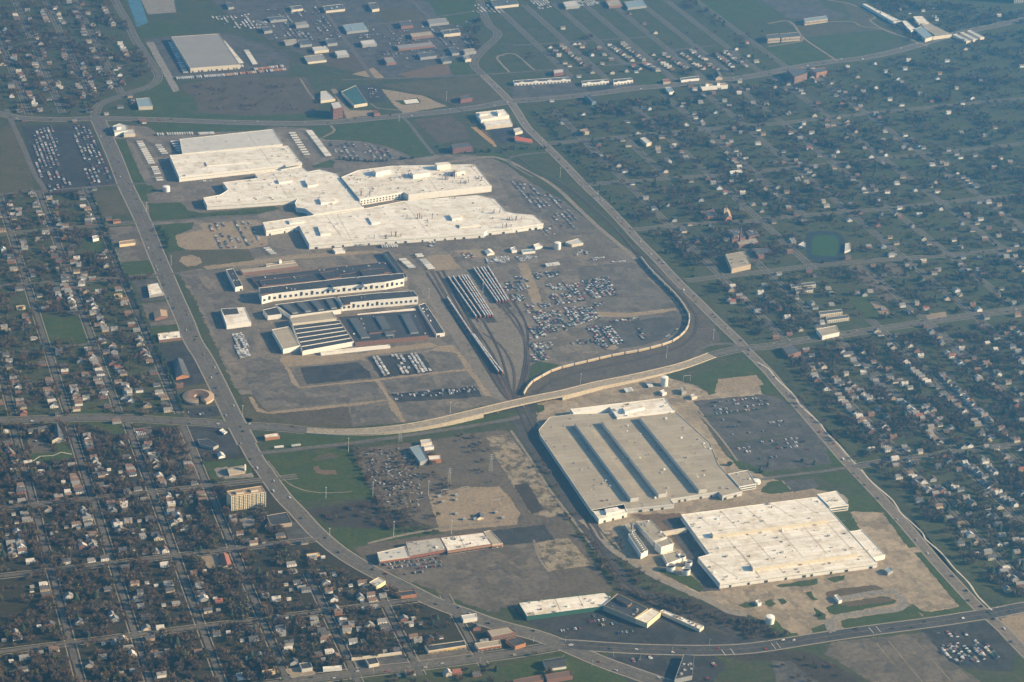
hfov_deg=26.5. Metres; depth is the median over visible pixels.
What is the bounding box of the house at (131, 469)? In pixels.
[126,466,135,471]
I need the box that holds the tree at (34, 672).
[31,670,39,675]
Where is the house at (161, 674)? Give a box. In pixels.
[155,671,166,678]
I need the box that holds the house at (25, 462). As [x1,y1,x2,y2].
[22,460,32,465]
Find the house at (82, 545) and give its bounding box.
[78,542,88,548]
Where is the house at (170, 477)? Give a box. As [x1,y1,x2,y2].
[167,474,175,480]
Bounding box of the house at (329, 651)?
[324,647,334,653]
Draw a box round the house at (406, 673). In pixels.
[404,669,415,676]
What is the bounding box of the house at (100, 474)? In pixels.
[96,471,105,477]
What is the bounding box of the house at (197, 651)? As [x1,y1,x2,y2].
[194,648,201,654]
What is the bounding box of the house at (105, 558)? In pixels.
[100,554,110,560]
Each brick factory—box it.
[725,251,750,272]
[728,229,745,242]
[736,238,758,247]
[745,229,758,238]
[753,247,770,256]
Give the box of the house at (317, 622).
[310,620,319,626]
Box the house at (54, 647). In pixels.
[48,645,59,652]
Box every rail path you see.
[510,430,593,548]
[533,540,550,571]
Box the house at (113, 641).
[110,638,117,645]
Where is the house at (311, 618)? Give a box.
[309,616,318,620]
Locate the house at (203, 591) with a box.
[195,589,205,596]
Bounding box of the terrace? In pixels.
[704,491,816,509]
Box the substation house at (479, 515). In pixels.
[476,512,483,519]
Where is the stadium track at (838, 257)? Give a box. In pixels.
[806,231,844,262]
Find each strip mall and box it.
[351,651,401,660]
[513,77,570,85]
[581,79,608,86]
[613,78,632,84]
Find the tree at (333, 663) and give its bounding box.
[330,659,338,665]
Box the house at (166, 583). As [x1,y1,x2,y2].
[163,579,173,586]
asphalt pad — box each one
[492,524,554,544]
[661,518,684,528]
[672,529,719,591]
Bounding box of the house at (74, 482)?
[72,480,79,485]
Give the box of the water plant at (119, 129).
[113,124,126,135]
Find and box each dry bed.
[826,585,882,596]
[838,598,893,606]
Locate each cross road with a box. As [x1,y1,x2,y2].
[0,414,306,433]
[708,305,1023,357]
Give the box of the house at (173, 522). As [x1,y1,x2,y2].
[168,519,177,526]
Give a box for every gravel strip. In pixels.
[417,276,454,305]
[491,316,526,386]
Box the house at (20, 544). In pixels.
[16,542,26,549]
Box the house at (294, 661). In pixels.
[288,658,298,665]
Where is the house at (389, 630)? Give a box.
[383,627,392,633]
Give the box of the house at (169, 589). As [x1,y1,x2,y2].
[165,587,174,592]
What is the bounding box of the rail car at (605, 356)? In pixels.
[599,354,610,358]
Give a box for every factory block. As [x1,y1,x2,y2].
[259,273,403,303]
[337,291,417,310]
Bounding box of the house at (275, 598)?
[270,595,280,601]
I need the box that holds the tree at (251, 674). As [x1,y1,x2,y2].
[245,671,255,679]
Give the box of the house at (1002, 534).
[996,532,1005,536]
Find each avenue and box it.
[0,17,1023,125]
[91,120,257,444]
[238,437,673,681]
[254,641,566,681]
[560,602,1023,655]
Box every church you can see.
[227,464,245,475]
[543,657,566,669]
[713,71,722,80]
[724,208,731,220]
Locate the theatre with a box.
[700,82,727,90]
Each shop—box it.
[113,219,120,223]
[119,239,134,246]
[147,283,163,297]
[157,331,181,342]
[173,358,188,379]
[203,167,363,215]
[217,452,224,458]
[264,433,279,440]
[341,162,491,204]
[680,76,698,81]
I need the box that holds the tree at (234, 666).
[230,662,238,669]
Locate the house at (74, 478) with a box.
[70,477,79,482]
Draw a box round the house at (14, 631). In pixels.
[12,628,19,634]
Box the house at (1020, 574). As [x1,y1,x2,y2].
[1016,571,1023,577]
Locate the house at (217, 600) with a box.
[213,598,222,603]
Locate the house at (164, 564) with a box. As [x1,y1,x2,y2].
[159,560,169,567]
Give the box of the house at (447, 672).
[443,668,451,676]
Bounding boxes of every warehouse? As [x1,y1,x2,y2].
[124,129,134,136]
[171,34,239,72]
[221,307,250,328]
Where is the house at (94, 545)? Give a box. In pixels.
[90,542,98,549]
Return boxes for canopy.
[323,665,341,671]
[834,594,841,603]
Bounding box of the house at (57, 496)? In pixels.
[53,493,62,499]
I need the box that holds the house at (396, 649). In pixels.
[392,646,401,651]
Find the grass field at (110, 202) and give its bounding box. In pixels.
[92,189,130,216]
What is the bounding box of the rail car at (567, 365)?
[562,363,573,367]
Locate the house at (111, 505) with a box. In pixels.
[106,503,115,509]
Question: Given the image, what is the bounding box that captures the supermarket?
[603,593,647,622]
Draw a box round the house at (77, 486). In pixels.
[73,484,82,490]
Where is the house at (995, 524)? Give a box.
[993,520,1002,526]
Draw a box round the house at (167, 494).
[164,492,171,498]
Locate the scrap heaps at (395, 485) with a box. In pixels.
[358,447,426,507]
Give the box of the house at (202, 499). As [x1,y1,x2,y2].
[198,497,206,502]
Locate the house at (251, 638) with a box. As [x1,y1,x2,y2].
[248,634,258,641]
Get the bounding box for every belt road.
[267,10,479,39]
[314,0,374,78]
[411,0,459,52]
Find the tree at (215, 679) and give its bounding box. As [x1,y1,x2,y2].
[212,675,219,681]
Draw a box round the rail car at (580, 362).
[574,360,586,364]
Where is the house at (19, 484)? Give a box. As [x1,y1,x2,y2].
[17,482,24,486]
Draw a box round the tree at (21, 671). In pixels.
[15,668,25,676]
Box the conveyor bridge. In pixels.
[663,527,686,535]
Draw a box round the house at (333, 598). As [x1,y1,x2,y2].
[328,594,338,601]
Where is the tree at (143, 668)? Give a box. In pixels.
[136,664,147,673]
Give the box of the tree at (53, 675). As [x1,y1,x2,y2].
[50,673,59,679]
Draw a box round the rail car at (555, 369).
[551,366,561,371]
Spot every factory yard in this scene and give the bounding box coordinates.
[109,125,686,426]
[536,376,958,634]
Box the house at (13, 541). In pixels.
[6,539,15,545]
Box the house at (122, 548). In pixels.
[117,546,126,552]
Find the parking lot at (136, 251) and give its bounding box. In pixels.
[109,226,148,261]
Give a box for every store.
[262,669,274,674]
[267,512,291,528]
[306,552,319,558]
[365,657,378,667]
[369,577,385,589]
[377,546,409,564]
[395,590,415,598]
[405,537,446,559]
[424,640,465,653]
[441,532,492,554]
[461,613,476,622]
[475,640,501,650]
[484,530,502,547]
[487,627,514,640]
[513,127,522,134]
[515,136,531,144]
[518,592,610,620]
[580,129,588,134]
[635,608,660,627]
[660,610,703,631]
[816,325,838,339]
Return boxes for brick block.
[787,68,806,83]
[810,67,826,77]
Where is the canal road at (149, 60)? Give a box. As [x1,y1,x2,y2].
[91,0,162,116]
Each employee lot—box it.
[323,141,409,161]
[498,176,599,235]
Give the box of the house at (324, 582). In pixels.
[320,578,330,585]
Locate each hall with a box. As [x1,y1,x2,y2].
[136,97,152,109]
[170,146,301,181]
[180,129,282,153]
[220,553,231,568]
[263,195,542,248]
[292,320,353,354]
[321,91,334,102]
[341,85,366,107]
[373,110,379,115]
[570,398,674,418]
[584,94,595,104]
[592,504,626,523]
[640,137,651,146]
[665,87,673,94]
[674,654,693,681]
[700,210,716,218]
[729,170,741,175]
[782,344,800,358]
[913,16,928,26]
[915,26,935,41]
[922,23,951,39]
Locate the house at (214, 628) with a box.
[210,626,219,631]
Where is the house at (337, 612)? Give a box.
[332,609,342,615]
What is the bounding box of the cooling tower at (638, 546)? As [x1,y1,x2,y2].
[628,531,647,558]
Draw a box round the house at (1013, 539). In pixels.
[1010,537,1019,542]
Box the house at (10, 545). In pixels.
[7,543,16,548]
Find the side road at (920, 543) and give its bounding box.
[480,75,1023,657]
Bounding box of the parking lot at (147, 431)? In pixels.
[133,426,153,440]
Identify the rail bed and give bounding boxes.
[507,404,764,641]
[520,258,720,397]
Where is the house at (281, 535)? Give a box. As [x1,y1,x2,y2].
[275,532,285,538]
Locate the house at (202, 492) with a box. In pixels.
[196,490,205,495]
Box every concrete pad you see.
[142,0,175,13]
[146,42,178,91]
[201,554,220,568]
[286,667,314,677]
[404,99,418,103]
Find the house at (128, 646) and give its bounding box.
[123,644,133,651]
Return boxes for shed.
[226,2,233,9]
[226,268,242,291]
[262,26,271,33]
[263,307,281,319]
[268,16,286,22]
[272,326,299,353]
[275,297,340,318]
[283,39,298,45]
[290,5,302,11]
[290,311,336,326]
[294,21,308,28]
[297,39,311,47]
[304,54,326,63]
[312,46,328,53]
[323,4,344,12]
[325,38,336,46]
[333,247,344,253]
[334,50,348,57]
[338,310,427,345]
[342,22,367,33]
[360,39,376,47]
[368,2,378,11]
[383,57,395,64]
[383,251,406,280]
[396,42,433,50]
[398,21,412,28]
[409,445,427,465]
[410,31,433,39]
[418,51,436,59]
[419,303,444,336]
[420,439,431,446]
[423,444,433,450]
[427,18,448,26]
[428,455,440,463]
[440,56,451,63]
[442,29,460,36]
[448,46,458,55]
[463,48,475,54]
[463,55,470,61]
[485,249,494,255]
[491,0,518,8]
[510,246,516,252]
[521,249,534,253]
[533,243,542,249]
[563,0,579,9]
[565,238,582,246]
[605,0,622,8]
[624,0,646,9]
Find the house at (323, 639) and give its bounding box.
[319,636,329,642]
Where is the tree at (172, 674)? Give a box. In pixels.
[168,671,177,681]
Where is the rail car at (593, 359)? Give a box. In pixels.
[587,357,598,361]
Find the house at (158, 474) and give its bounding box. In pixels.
[154,472,162,477]
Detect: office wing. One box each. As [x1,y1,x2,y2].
[728,470,755,490]
[817,491,848,511]
[850,529,884,560]
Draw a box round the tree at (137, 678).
[134,674,143,680]
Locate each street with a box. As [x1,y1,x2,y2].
[0,31,32,114]
[0,184,124,194]
[0,194,70,412]
[0,220,147,235]
[0,273,159,287]
[0,343,90,354]
[0,352,16,414]
[0,474,297,509]
[0,537,317,578]
[0,597,425,654]
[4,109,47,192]
[9,428,85,681]
[13,0,65,112]
[35,191,122,411]
[42,0,90,94]
[65,425,155,681]
[71,0,123,92]
[82,187,183,413]
[121,181,178,185]
[122,422,226,681]
[147,214,255,222]
[163,269,226,274]
[178,425,291,681]
[303,573,363,681]
[341,74,482,79]
[378,597,426,675]
[439,594,488,666]
[483,60,657,74]
[498,9,573,77]
[512,37,645,45]
[522,5,615,85]
[548,97,1023,144]
[552,3,627,64]
[554,110,907,457]
[579,2,675,79]
[584,142,1023,185]
[614,8,706,79]
[626,140,669,176]
[630,194,1013,230]
[632,106,817,269]
[634,0,734,74]
[662,94,805,214]
[663,0,764,75]
[671,45,716,50]
[685,246,1023,281]
[693,0,788,66]
[701,92,1020,353]
[721,230,959,450]
[731,84,1023,316]
[770,75,1023,265]
[815,77,1023,229]
[850,442,1023,468]
[858,265,1023,404]
[867,319,995,434]
[899,459,1023,580]
[949,454,1023,523]
[999,447,1023,466]
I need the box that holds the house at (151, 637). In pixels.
[143,634,154,641]
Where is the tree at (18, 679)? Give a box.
[15,675,25,681]
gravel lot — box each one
[375,8,427,22]
[429,486,520,531]
[715,375,762,391]
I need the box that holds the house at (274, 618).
[271,614,279,621]
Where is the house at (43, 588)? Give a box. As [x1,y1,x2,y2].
[39,584,49,591]
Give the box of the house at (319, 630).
[316,627,326,633]
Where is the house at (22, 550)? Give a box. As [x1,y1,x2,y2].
[17,546,27,553]
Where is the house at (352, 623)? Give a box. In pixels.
[346,620,354,626]
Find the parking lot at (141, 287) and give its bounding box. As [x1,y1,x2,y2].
[132,279,165,301]
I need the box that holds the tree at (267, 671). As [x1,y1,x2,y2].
[263,666,272,675]
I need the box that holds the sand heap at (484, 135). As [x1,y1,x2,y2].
[471,127,495,146]
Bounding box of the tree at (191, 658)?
[188,655,198,661]
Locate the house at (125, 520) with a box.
[122,517,131,523]
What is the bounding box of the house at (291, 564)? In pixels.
[286,561,296,566]
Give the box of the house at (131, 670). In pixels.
[129,668,138,673]
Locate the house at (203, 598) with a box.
[198,594,207,601]
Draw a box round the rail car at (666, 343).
[661,340,671,345]
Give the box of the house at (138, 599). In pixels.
[132,595,142,601]
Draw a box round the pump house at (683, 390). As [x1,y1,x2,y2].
[680,387,686,394]
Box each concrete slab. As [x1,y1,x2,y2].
[487,434,563,517]
[514,483,543,513]
[536,537,590,569]
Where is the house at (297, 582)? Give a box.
[293,579,301,584]
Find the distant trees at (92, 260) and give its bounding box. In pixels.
[0,0,1023,681]
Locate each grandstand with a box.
[798,241,805,248]
[845,243,850,252]
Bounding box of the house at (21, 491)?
[16,488,25,494]
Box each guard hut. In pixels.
[755,599,761,605]
[884,567,892,575]
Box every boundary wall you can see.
[320,344,389,355]
[357,308,415,314]
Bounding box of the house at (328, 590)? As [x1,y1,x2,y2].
[324,587,333,593]
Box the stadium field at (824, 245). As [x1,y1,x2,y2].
[811,235,837,255]
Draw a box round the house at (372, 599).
[368,597,377,601]
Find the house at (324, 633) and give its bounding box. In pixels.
[320,631,329,635]
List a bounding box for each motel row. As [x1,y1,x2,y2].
[953,34,970,43]
[960,32,976,41]
[967,30,983,39]
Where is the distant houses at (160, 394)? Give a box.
[0,0,1023,520]
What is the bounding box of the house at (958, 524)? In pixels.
[956,520,964,526]
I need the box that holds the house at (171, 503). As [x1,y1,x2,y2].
[166,501,175,506]
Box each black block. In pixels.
[240,263,299,274]
[251,262,390,287]
[260,275,312,286]
[320,270,340,279]
[340,272,359,277]
[360,268,384,275]
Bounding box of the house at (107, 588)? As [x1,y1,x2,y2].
[103,586,112,591]
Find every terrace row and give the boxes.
[790,282,815,289]
[795,287,812,294]
[818,309,842,317]
[826,315,848,322]
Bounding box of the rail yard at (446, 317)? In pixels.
[412,268,533,401]
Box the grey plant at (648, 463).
[538,412,741,515]
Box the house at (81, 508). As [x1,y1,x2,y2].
[79,506,86,512]
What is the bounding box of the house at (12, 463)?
[9,461,16,466]
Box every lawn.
[29,452,69,461]
[41,316,93,343]
[55,442,73,457]
[82,410,100,413]
[90,422,126,433]
[115,138,146,186]
[121,260,154,274]
[128,110,327,119]
[133,78,196,112]
[135,185,155,200]
[138,23,188,37]
[146,124,267,132]
[147,202,278,220]
[151,325,182,341]
[154,222,193,252]
[175,384,221,418]
[180,286,204,340]
[204,341,251,422]
[204,458,254,482]
[310,126,332,137]
[311,160,334,167]
[323,119,433,157]
[331,526,438,548]
[396,98,419,104]
[449,59,475,74]
[484,149,545,167]
[498,654,571,679]
[516,148,574,188]
[528,361,558,379]
[536,405,544,412]
[568,660,628,681]
[635,72,662,85]
[656,569,702,592]
[691,360,800,415]
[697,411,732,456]
[698,0,775,20]
[728,456,772,473]
[739,602,754,607]
[761,480,791,493]
[764,361,856,459]
[765,599,775,606]
[768,42,830,65]
[768,621,797,637]
[777,578,816,586]
[778,598,786,603]
[785,400,843,468]
[793,23,879,37]
[805,591,817,599]
[809,30,900,58]
[811,623,826,632]
[814,608,825,619]
[819,472,883,511]
[826,596,896,614]
[827,575,844,582]
[833,511,858,530]
[841,606,921,627]
[843,3,878,27]
[848,296,881,319]
[868,469,1005,607]
[883,513,916,547]
[891,159,921,166]
[910,552,972,617]
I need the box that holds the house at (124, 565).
[119,564,129,570]
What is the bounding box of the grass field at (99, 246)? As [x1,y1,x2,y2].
[83,238,109,252]
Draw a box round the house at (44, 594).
[41,591,50,596]
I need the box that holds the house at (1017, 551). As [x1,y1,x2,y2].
[1013,549,1020,553]
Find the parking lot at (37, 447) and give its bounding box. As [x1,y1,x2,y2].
[27,437,51,453]
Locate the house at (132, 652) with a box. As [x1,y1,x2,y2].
[128,649,136,656]
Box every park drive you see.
[470,0,501,73]
[496,53,534,71]
[768,20,837,60]
[768,38,803,46]
[795,21,901,35]
[830,0,927,46]
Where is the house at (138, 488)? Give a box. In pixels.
[133,486,142,490]
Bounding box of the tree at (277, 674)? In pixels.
[274,671,282,677]
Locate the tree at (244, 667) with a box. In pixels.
[239,663,249,671]
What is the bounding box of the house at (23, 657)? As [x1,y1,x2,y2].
[19,653,30,660]
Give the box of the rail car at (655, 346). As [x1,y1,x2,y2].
[650,344,660,348]
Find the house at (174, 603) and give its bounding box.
[171,600,180,605]
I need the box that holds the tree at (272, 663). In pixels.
[266,659,277,668]
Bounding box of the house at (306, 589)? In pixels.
[301,586,311,592]
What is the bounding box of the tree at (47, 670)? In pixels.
[41,665,53,674]
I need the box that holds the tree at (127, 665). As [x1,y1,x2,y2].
[122,662,132,670]
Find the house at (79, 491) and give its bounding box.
[75,488,84,493]
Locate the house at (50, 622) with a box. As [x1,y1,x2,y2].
[45,620,54,626]
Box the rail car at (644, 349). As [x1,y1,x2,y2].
[638,347,649,351]
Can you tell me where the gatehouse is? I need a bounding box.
[266,259,295,266]
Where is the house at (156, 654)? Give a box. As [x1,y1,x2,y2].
[152,651,163,657]
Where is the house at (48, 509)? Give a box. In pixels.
[42,506,51,512]
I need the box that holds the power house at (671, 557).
[662,551,681,564]
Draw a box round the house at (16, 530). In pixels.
[13,528,22,533]
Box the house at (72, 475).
[69,473,76,476]
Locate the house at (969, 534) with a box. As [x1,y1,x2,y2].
[965,531,974,537]
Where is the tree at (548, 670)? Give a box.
[544,667,552,673]
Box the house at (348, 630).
[340,627,351,633]
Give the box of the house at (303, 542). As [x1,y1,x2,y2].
[299,539,308,544]
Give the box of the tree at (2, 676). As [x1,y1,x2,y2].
[0,673,6,680]
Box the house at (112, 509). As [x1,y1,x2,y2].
[108,507,116,512]
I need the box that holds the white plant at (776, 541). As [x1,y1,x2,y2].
[681,496,876,588]
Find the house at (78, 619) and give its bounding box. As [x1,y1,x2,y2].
[73,617,83,625]
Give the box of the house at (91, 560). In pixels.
[87,556,95,562]
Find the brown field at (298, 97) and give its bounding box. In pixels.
[179,77,319,115]
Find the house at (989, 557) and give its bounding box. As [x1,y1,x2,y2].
[986,554,996,560]
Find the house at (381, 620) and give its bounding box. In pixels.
[377,618,386,624]
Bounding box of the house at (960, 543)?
[956,540,965,546]
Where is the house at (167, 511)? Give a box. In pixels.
[165,508,174,514]
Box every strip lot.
[511,81,588,98]
[586,85,613,91]
[612,82,638,88]
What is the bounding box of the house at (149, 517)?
[145,515,153,521]
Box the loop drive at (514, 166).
[507,151,551,176]
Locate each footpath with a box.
[268,461,351,492]
[757,362,855,463]
[861,469,991,609]
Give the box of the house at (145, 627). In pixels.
[141,624,150,630]
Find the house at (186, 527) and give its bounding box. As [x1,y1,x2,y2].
[180,525,188,530]
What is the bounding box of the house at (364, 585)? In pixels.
[361,583,369,588]
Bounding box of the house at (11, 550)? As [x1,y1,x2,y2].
[7,548,16,552]
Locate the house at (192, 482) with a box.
[190,480,198,485]
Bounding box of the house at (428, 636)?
[423,634,433,640]
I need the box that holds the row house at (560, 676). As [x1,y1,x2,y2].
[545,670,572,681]
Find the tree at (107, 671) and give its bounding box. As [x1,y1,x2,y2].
[104,669,110,677]
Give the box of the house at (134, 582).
[128,580,139,586]
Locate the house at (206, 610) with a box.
[202,607,212,613]
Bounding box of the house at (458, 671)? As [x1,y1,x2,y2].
[451,668,461,674]
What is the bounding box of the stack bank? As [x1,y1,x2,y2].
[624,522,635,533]
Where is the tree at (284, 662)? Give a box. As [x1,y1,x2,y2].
[282,658,290,665]
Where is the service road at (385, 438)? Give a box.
[250,414,526,454]
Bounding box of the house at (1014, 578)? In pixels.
[1009,574,1018,581]
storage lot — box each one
[245,358,386,410]
[301,362,370,383]
[350,402,400,425]
[367,353,432,377]
[383,376,436,392]
[391,387,481,401]
[399,400,438,421]
[425,351,463,371]
[438,371,482,392]
[504,266,602,361]
[576,262,686,341]
[586,316,684,349]
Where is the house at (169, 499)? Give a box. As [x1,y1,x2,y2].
[164,497,173,502]
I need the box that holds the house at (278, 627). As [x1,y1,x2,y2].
[273,624,283,630]
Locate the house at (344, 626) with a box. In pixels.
[340,624,351,629]
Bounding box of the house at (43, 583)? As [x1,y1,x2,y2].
[39,581,47,585]
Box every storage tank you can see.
[163,185,169,191]
[554,241,560,249]
[660,375,667,386]
[666,563,674,572]
[678,553,685,561]
[682,566,690,575]
[685,559,691,566]
[754,478,760,484]
[765,614,774,624]
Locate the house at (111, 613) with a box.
[108,610,115,618]
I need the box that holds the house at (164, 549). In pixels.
[161,545,168,553]
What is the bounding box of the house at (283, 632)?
[277,630,285,636]
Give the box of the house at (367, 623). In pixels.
[364,621,374,626]
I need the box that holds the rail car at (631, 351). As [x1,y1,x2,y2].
[625,350,636,353]
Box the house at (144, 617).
[139,614,149,620]
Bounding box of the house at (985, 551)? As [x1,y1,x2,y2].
[982,548,992,554]
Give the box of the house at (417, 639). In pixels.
[411,636,422,642]
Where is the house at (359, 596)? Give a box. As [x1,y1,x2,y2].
[356,593,364,600]
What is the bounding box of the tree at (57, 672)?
[51,669,61,674]
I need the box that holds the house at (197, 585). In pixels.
[193,582,203,588]
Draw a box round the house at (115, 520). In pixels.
[111,518,119,524]
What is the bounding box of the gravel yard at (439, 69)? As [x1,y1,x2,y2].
[397,64,449,76]
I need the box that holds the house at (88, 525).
[84,522,92,528]
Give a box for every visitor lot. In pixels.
[770,458,804,468]
[783,478,819,491]
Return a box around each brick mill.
[450,142,472,153]
[460,94,472,102]
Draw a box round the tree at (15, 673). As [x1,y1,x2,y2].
[12,669,20,677]
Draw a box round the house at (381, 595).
[377,592,386,597]
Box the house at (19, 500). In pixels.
[17,498,26,502]
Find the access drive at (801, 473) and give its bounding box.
[751,466,847,479]
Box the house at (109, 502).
[105,500,114,505]
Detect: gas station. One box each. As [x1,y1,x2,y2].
[197,439,218,449]
[299,662,312,671]
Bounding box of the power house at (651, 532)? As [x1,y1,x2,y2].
[635,520,666,546]
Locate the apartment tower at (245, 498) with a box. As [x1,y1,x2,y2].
[227,486,265,510]
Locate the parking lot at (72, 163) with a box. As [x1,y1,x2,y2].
[21,124,115,193]
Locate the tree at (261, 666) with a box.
[259,662,268,669]
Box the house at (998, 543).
[994,540,1002,546]
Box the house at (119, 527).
[115,525,123,530]
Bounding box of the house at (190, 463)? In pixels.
[183,461,192,466]
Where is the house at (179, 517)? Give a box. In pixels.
[174,514,182,521]
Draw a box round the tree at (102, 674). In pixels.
[100,672,110,678]
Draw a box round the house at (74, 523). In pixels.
[71,520,81,526]
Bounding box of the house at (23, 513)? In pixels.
[20,510,28,515]
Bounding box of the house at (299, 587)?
[297,585,305,590]
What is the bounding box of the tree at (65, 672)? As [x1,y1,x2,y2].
[61,669,70,674]
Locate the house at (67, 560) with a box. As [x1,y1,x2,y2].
[61,558,70,563]
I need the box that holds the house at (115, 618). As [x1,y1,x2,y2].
[110,615,120,621]
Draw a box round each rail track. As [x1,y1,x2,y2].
[224,0,634,248]
[426,273,506,398]
[431,271,509,399]
[436,271,508,397]
[436,282,507,391]
[442,270,506,391]
[450,282,478,321]
[452,278,482,321]
[457,277,489,322]
[461,278,491,322]
[463,319,510,398]
[469,319,511,398]
[471,341,512,399]
[473,270,500,307]
[481,315,513,398]
[482,333,515,399]
[487,269,511,306]
[494,295,529,398]
[496,149,639,257]
[499,298,526,396]
[509,294,528,398]
[516,258,689,407]
[516,407,767,640]
[522,405,603,538]
[531,249,697,412]
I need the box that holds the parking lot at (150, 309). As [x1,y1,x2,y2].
[142,301,175,325]
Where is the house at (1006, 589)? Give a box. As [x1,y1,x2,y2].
[1003,585,1011,592]
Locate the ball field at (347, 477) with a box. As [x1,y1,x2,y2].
[266,448,373,500]
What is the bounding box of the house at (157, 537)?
[153,534,163,540]
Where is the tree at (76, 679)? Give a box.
[69,674,79,681]
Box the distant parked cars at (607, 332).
[11,0,1015,628]
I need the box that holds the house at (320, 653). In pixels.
[313,651,322,656]
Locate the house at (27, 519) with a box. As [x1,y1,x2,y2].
[22,516,31,522]
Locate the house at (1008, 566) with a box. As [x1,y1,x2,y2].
[1001,565,1010,570]
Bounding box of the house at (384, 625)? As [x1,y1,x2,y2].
[379,622,389,629]
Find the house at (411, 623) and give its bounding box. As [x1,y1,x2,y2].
[402,621,413,626]
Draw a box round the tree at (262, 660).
[257,656,267,663]
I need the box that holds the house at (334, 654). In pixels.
[330,652,340,659]
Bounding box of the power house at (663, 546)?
[654,538,673,553]
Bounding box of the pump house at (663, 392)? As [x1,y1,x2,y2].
[660,389,666,395]
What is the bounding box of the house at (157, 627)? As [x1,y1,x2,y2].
[154,624,164,629]
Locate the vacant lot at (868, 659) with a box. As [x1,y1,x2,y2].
[824,633,979,681]
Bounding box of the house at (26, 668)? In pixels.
[17,666,28,671]
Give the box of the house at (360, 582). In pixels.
[357,579,367,585]
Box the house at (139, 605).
[136,603,144,608]
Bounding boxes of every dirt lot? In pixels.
[176,220,267,249]
[276,406,353,426]
[300,48,372,72]
[307,499,425,528]
[352,430,613,612]
[415,116,469,142]
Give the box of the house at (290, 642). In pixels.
[282,639,293,645]
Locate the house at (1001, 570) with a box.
[998,568,1008,572]
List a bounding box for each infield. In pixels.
[313,452,340,460]
[313,465,336,474]
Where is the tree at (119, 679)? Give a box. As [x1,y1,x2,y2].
[112,671,122,681]
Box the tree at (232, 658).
[229,655,238,662]
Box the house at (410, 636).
[407,633,417,639]
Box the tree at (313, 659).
[310,655,320,661]
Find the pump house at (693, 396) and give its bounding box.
[690,393,696,399]
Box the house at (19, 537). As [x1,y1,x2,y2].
[15,535,23,541]
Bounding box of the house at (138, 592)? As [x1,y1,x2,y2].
[135,588,143,595]
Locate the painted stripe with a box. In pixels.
[889,641,921,681]
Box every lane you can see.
[299,78,316,101]
[325,125,335,135]
[334,89,349,111]
[447,156,636,259]
[578,519,746,616]
[694,410,737,460]
[704,407,767,416]
[731,434,789,443]
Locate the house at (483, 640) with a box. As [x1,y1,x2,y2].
[479,638,488,642]
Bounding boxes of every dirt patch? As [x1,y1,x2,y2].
[280,342,437,366]
[331,89,373,117]
[353,68,383,77]
[382,89,444,112]
[427,254,460,270]
[454,249,495,257]
[518,262,543,313]
[596,308,676,316]
[606,344,618,349]
[633,513,685,552]
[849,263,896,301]
[870,301,890,315]
[883,262,909,277]
[925,312,946,318]
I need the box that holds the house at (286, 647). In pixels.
[282,645,292,652]
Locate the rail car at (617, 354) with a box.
[612,352,623,356]
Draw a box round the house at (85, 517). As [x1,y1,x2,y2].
[82,515,92,521]
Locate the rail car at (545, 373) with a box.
[541,370,550,376]
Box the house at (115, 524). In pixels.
[112,521,122,527]
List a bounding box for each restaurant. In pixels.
[153,309,167,320]
[505,637,525,649]
[553,69,563,76]
[663,79,670,83]
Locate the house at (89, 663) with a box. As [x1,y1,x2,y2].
[83,660,93,667]
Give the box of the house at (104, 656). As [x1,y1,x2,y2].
[97,653,106,659]
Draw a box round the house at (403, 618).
[398,614,408,621]
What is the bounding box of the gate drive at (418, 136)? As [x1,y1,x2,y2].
[402,118,434,153]
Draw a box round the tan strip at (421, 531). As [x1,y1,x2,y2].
[367,521,498,543]
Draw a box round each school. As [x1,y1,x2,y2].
[27,425,49,433]
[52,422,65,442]
[182,389,213,405]
[766,34,779,42]
[780,32,800,41]
[803,15,827,24]
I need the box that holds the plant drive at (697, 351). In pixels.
[692,342,739,357]
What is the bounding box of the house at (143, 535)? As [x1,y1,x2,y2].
[138,533,146,538]
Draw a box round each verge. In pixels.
[241,396,350,428]
[266,409,523,449]
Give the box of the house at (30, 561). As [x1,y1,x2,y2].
[26,558,35,564]
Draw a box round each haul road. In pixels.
[203,250,382,269]
[249,397,386,413]
[280,358,465,421]
[422,345,491,396]
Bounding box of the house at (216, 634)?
[211,631,220,636]
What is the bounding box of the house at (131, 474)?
[128,471,136,476]
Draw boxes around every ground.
[0,0,1023,681]
[614,581,778,640]
[721,650,864,681]
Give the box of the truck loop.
[825,589,909,631]
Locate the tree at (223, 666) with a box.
[219,662,227,669]
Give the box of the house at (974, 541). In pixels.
[970,538,978,544]
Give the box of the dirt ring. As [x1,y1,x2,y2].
[179,255,201,265]
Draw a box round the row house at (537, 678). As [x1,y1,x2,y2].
[513,675,542,681]
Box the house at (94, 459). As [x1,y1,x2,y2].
[91,456,98,463]
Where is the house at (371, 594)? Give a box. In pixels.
[366,591,376,597]
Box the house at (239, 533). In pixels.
[234,530,243,535]
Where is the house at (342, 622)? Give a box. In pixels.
[337,619,347,625]
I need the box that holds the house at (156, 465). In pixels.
[152,462,160,468]
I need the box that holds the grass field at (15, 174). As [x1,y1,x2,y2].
[0,124,33,196]
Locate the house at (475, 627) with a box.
[470,623,480,630]
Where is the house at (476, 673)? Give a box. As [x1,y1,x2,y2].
[471,670,481,676]
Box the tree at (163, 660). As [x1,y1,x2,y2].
[156,657,166,664]
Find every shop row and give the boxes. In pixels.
[862,4,900,23]
[901,21,914,33]
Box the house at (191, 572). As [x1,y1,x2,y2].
[188,569,197,574]
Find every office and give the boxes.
[476,109,508,123]
[483,118,512,129]
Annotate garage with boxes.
[92,235,98,241]
[236,672,250,680]
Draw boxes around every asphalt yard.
[145,33,290,79]
[184,271,255,357]
[490,123,531,143]
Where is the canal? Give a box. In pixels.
[128,0,147,26]
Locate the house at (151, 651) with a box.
[148,649,157,654]
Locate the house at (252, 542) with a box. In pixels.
[247,539,257,545]

